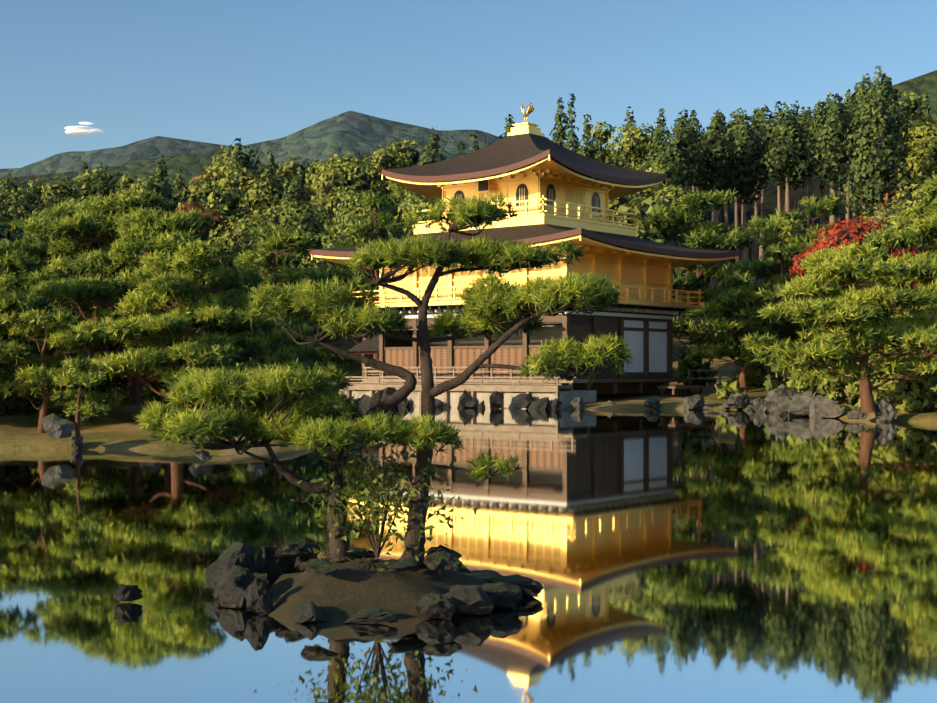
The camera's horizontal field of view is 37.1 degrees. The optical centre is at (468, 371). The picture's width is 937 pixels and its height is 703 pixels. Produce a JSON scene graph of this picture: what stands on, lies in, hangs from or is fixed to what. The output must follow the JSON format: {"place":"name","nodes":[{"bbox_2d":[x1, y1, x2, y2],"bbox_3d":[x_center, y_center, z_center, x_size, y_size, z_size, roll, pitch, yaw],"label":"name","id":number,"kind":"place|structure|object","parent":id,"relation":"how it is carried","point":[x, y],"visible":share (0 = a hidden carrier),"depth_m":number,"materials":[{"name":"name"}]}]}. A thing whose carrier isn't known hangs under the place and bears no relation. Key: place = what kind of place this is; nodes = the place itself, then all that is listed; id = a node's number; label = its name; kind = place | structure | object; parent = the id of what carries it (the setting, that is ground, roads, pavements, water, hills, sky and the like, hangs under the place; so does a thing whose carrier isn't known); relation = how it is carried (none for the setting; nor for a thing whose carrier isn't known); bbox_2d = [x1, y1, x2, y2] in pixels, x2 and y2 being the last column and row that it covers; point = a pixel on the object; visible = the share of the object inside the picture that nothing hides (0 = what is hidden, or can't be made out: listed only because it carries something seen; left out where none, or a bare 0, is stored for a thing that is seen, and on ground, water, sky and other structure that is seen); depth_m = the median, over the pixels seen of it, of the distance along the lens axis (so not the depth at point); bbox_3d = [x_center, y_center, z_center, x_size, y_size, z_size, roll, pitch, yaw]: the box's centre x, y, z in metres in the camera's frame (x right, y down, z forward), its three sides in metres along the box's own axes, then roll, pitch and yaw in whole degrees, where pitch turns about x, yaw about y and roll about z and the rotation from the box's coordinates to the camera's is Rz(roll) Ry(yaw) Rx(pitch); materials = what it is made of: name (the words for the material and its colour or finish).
{"place":"outdoors","nodes":[
{"label":"outdoors","id":0,"kind":"place"},
{"bbox_2d":[65,122,103,134],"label":"cloud","id":1,"kind":"structure","parent":0,"point":[79,130],"depth_m":3001.25,"materials":[{"name":"white"}]},
{"bbox_2d":[0,153,327,205],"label":"hill","id":2,"kind":"structure","parent":0,"point":[190,165],"depth_m":519.74,"materials":[{"name":"green plant"}]},
{"bbox_2d":[0,111,582,178],"bbox_3d":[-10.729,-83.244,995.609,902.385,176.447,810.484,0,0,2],"label":"mountains","id":3,"kind":"structure","parent":0,"point":[362,134],"depth_m":878.33,"materials":[{"name":"green plant"}]},
{"bbox_2d":[0,403,936,702],"bbox_3d":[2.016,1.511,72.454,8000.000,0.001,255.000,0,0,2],"label":"pond water","id":4,"kind":"structure","parent":0,"point":[676,555],"depth_m":10.88,"materials":[{"name":"green liquid"}]},
{"bbox_2d":[113,540,543,624],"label":"rocks","id":5,"kind":"object","parent":4,"relation":"in","point":[235,577],"visible":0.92,"depth_m":8.95,"materials":[{"name":"grey stone"}]},
{"bbox_2d":[268,557,489,620],"bbox_3d":[-0.586,1.424,9.241,1.925,0.363,1.727,0,0,2],"label":"islet","id":6,"kind":"object","parent":4,"relation":"in","point":[348,590],"depth_m":8.83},
{"bbox_2d":[135,273,416,561],"bbox_3d":[-1.268,0.300,9.187,1.810,1.932,1.279,0,0,2],"label":"islet pine","id":7,"kind":"object","parent":6,"relation":"on","point":[288,411],"visible":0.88,"depth_m":9.07,"materials":[{"name":"green plant"}]},
{"bbox_2d":[253,403,477,574],"bbox_3d":[-0.644,0.810,9.293,1.344,1.220,1.126,0,0,23],"label":"shrub","id":8,"kind":"object","parent":6,"relation":"on","point":[370,491],"visible":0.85,"depth_m":9.23,"materials":[{"name":"green plant"}]},
{"bbox_2d":[275,189,633,560],"bbox_3d":[-0.081,0.016,9.147,2.314,2.517,1.424,0,0,2],"label":"pine tree","id":9,"kind":"object","parent":6,"relation":"on","point":[519,303],"visible":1,"depth_m":9.07,"materials":[{"name":"green plant"}]},
{"bbox_2d":[325,387,561,409],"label":"shore rocks","id":10,"kind":"object","parent":4,"relation":"in","point":[523,400],"visible":0.62,"depth_m":58.00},
{"bbox_2d":[0,297,936,449],"bbox_3d":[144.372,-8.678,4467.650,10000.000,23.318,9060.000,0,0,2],"label":"terrain","id":11,"kind":"structure","parent":0,"point":[117,428],"depth_m":31.84,"materials":[{"name":"green plant"}]},
{"bbox_2d":[0,214,61,352],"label":"pine","id":12,"kind":"object","parent":11,"relation":"on","point":[28,245],"visible":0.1,"depth_m":87.91,"materials":[{"name":"green plant"}]},
{"bbox_2d":[0,241,129,406],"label":"pine","id":13,"kind":"object","parent":11,"relation":"on","point":[11,262],"visible":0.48,"depth_m":30.00,"materials":[{"name":"green plant"}]},
{"bbox_2d":[0,306,131,432],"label":"pine","id":14,"kind":"object","parent":11,"relation":"on","point":[33,327],"visible":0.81,"depth_m":29.17,"materials":[{"name":"green plant"}]},
{"bbox_2d":[41,413,143,437],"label":"isle rocks","id":15,"kind":"object","parent":11,"relation":"on","point":[55,425],"depth_m":26.44,"materials":[{"name":"grey stone"}]},
{"bbox_2d":[50,355,111,442],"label":"pine tree","id":16,"kind":"object","parent":15,"relation":"on","point":[82,411],"visible":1,"depth_m":26.71,"materials":[{"name":"green plant"}]},
{"bbox_2d":[0,201,222,389],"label":"pine tree","id":17,"kind":"object","parent":11,"relation":"on","point":[59,211],"depth_m":43.70,"materials":[{"name":"green plant"}]},
{"bbox_2d":[0,187,233,393],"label":"pine tree","id":18,"kind":"object","parent":11,"relation":"on","point":[86,225],"visible":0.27,"depth_m":36.88,"materials":[{"name":"green plant"}]},
{"bbox_2d":[112,380,163,400],"bbox_3d":[-8.404,0.047,35.597,2.337,2.540,1.739,0,0,2],"label":"shrub","id":19,"kind":"object","parent":11,"relation":"on","point":[144,393],"visible":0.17,"depth_m":35.51,"materials":[{"name":"green plant"}]},
{"bbox_2d":[71,435,210,449],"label":"shore rocks","id":20,"kind":"object","parent":11,"relation":"on","point":[76,446],"depth_m":27.00,"materials":[{"name":"grey stone"}]},
{"bbox_2d":[21,205,272,404],"bbox_3d":[-7.725,-1.470,33.008,6.470,5.059,4.303,0,0,2],"label":"pine tree","id":21,"kind":"object","parent":11,"relation":"on","point":[144,231],"visible":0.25,"depth_m":32.89,"materials":[{"name":"green plant"}]},
{"bbox_2d":[72,237,279,411],"bbox_3d":[-5.966,-0.718,29.502,4.601,4.094,3.026,0,0,2],"label":"leaning pine","id":22,"kind":"object","parent":11,"relation":"on","point":[188,267],"visible":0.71,"depth_m":29.09,"materials":[{"name":"green plant"}]},
{"bbox_2d":[114,280,245,414],"bbox_3d":[-6.638,-0.513,30.517,3.911,3.681,3.002,0,0,21],"label":"pine","id":23,"kind":"object","parent":11,"relation":"on","point":[217,323],"visible":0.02,"depth_m":30.37,"materials":[{"name":"green plant"}]},
{"bbox_2d":[147,210,214,251],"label":"maple tree","id":24,"kind":"object","parent":11,"relation":"on","point":[211,242],"depth_m":86.59,"materials":[{"name":"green plant"}]},
{"bbox_2d":[200,228,357,382],"bbox_3d":[-6.226,-1.353,41.340,5.995,5.965,4.336,0,0,2],"label":"pine tree","id":25,"kind":"object","parent":11,"relation":"on","point":[291,240],"visible":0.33,"depth_m":41.20,"materials":[{"name":"green plant"}]},
{"bbox_2d":[229,313,337,402],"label":"pine tree","id":26,"kind":"object","parent":11,"relation":"on","point":[283,357],"visible":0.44,"depth_m":30.52,"materials":[{"name":"green plant"}]},
{"bbox_2d":[230,288,336,401],"bbox_3d":[-4.822,-0.311,34.752,3.258,3.647,2.607,0,0,2],"label":"pine tree","id":27,"kind":"object","parent":11,"relation":"on","point":[310,353],"visible":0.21,"depth_m":34.50,"materials":[{"name":"green plant"}]},
{"bbox_2d":[241,220,355,366],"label":"pine","id":28,"kind":"object","parent":11,"relation":"on","point":[331,356],"visible":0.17,"depth_m":77.72,"materials":[{"name":"green plant"}]},
{"bbox_2d":[327,191,408,375],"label":"pine","id":29,"kind":"object","parent":11,"relation":"on","point":[361,229],"visible":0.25,"depth_m":83.96,"materials":[{"name":"green plant"}]},
{"bbox_2d":[0,65,936,375],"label":"forest trees","id":30,"kind":"object","parent":11,"relation":"on","point":[884,145],"visible":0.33,"depth_m":111.23,"materials":[{"name":"green plant"}]},
{"bbox_2d":[0,190,936,408],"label":"trees","id":31,"kind":"object","parent":11,"relation":"on","point":[664,235],"visible":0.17,"depth_m":83.61,"materials":[{"name":"green plant"}]},
{"bbox_2d":[0,338,936,415],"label":"bank shrubs","id":32,"kind":"object","parent":11,"relation":"on","point":[915,396],"visible":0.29,"depth_m":47.02,"materials":[{"name":"green plant"}]},
{"bbox_2d":[309,122,739,408],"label":"golden pavilion","id":33,"kind":"structure","parent":11,"relation":"on","point":[554,191],"depth_m":62.24,"materials":[{"name":"gold metal"}]},
{"bbox_2d":[521,103,534,122],"bbox_3d":[2.767,-12.062,65.026,0.644,1.097,0.642,0,0,2],"label":"phoenix statue","id":34,"kind":"object","parent":33,"relation":"on","point":[531,108],"visible":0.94,"depth_m":64.83,"materials":[{"name":"gold metal"}]},
{"bbox_2d":[641,188,765,366],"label":"pine","id":35,"kind":"object","parent":11,"relation":"on","point":[713,235],"visible":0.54,"depth_m":78.99,"materials":[{"name":"green plant"}]},
{"bbox_2d":[682,270,784,392],"bbox_3d":[12.796,-1.716,63.121,6.197,5.908,4.158,0,0,2],"label":"pine","id":36,"kind":"object","parent":11,"relation":"on","point":[753,337],"visible":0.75,"depth_m":62.72,"materials":[{"name":"green plant"}]},
{"bbox_2d":[570,384,896,421],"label":"bank rocks","id":37,"kind":"structure","parent":11,"relation":"on","point":[781,400],"depth_m":47.22,"materials":[{"name":"grey stone"}]},
{"bbox_2d":[703,214,823,384],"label":"pine","id":38,"kind":"object","parent":11,"relation":"on","point":[794,244],"visible":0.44,"depth_m":69.25,"materials":[{"name":"green plant"}]},
{"bbox_2d":[606,397,936,418],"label":"bank rocks","id":39,"kind":"structure","parent":11,"relation":"on","point":[759,404],"depth_m":52.62,"materials":[{"name":"grey stone"}]},
{"bbox_2d":[688,367,856,385],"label":"bamboo fence","id":40,"kind":"object","parent":11,"relation":"on","point":[719,370],"visible":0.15,"depth_m":68.73,"materials":[{"name":"brown wood"}]},
{"bbox_2d":[735,190,846,335],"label":"pine","id":41,"kind":"object","parent":11,"relation":"on","point":[830,206],"visible":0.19,"depth_m":76.30,"materials":[{"name":"green plant"}]},
{"bbox_2d":[767,297,871,379],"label":"pine","id":42,"kind":"object","parent":11,"relation":"on","point":[780,365],"visible":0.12,"depth_m":57.89,"materials":[{"name":"green plant"}]},
{"bbox_2d":[790,330,874,405],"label":"pine","id":43,"kind":"object","parent":11,"relation":"on","point":[811,376],"visible":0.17,"depth_m":51.42,"materials":[{"name":"green plant"}]},
{"bbox_2d":[749,240,936,412],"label":"spreading pine","id":44,"kind":"object","parent":11,"relation":"on","point":[850,302],"visible":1,"depth_m":41.19,"materials":[{"name":"green plant"}]},
{"bbox_2d":[857,251,936,377],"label":"pine","id":45,"kind":"object","parent":11,"relation":"on","point":[903,281],"visible":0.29,"depth_m":48.11,"materials":[{"name":"green plant"}]},
{"bbox_2d":[861,173,936,357],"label":"pine","id":46,"kind":"object","parent":11,"relation":"on","point":[895,239],"visible":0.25,"depth_m":54.59,"materials":[{"name":"green plant"}]},
{"bbox_2d":[885,194,936,302],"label":"pine","id":47,"kind":"object","parent":11,"relation":"on","point":[919,227],"visible":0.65,"depth_m":46.99,"materials":[{"name":"green plant"}]},
{"bbox_2d":[897,198,936,314],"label":"pine","id":48,"kind":"object","parent":11,"relation":"on","point":[921,210],"visible":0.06,"depth_m":68.66,"materials":[{"name":"green plant"}]},
{"bbox_2d":[919,344,936,388],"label":"shrub","id":49,"kind":"object","parent":11,"relation":"on","point":[932,377],"visible":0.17,"depth_m":44.34,"materials":[{"name":"green plant"}]},
{"bbox_2d":[0,0,936,168],"label":"sky","id":50,"kind":"structure","parent":0,"point":[220,72],"materials":[{"name":"blue"}]},
{"bbox_2d":[685,122,930,291],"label":"hill","id":51,"kind":"structure","parent":0,"point":[771,200],"depth_m":165.11,"materials":[{"name":"green plant"}]},
{"bbox_2d":[854,70,936,123],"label":"hill","id":52,"kind":"structure","parent":0,"point":[926,84],"depth_m":683.10,"materials":[{"name":"green plant"}]}
]}

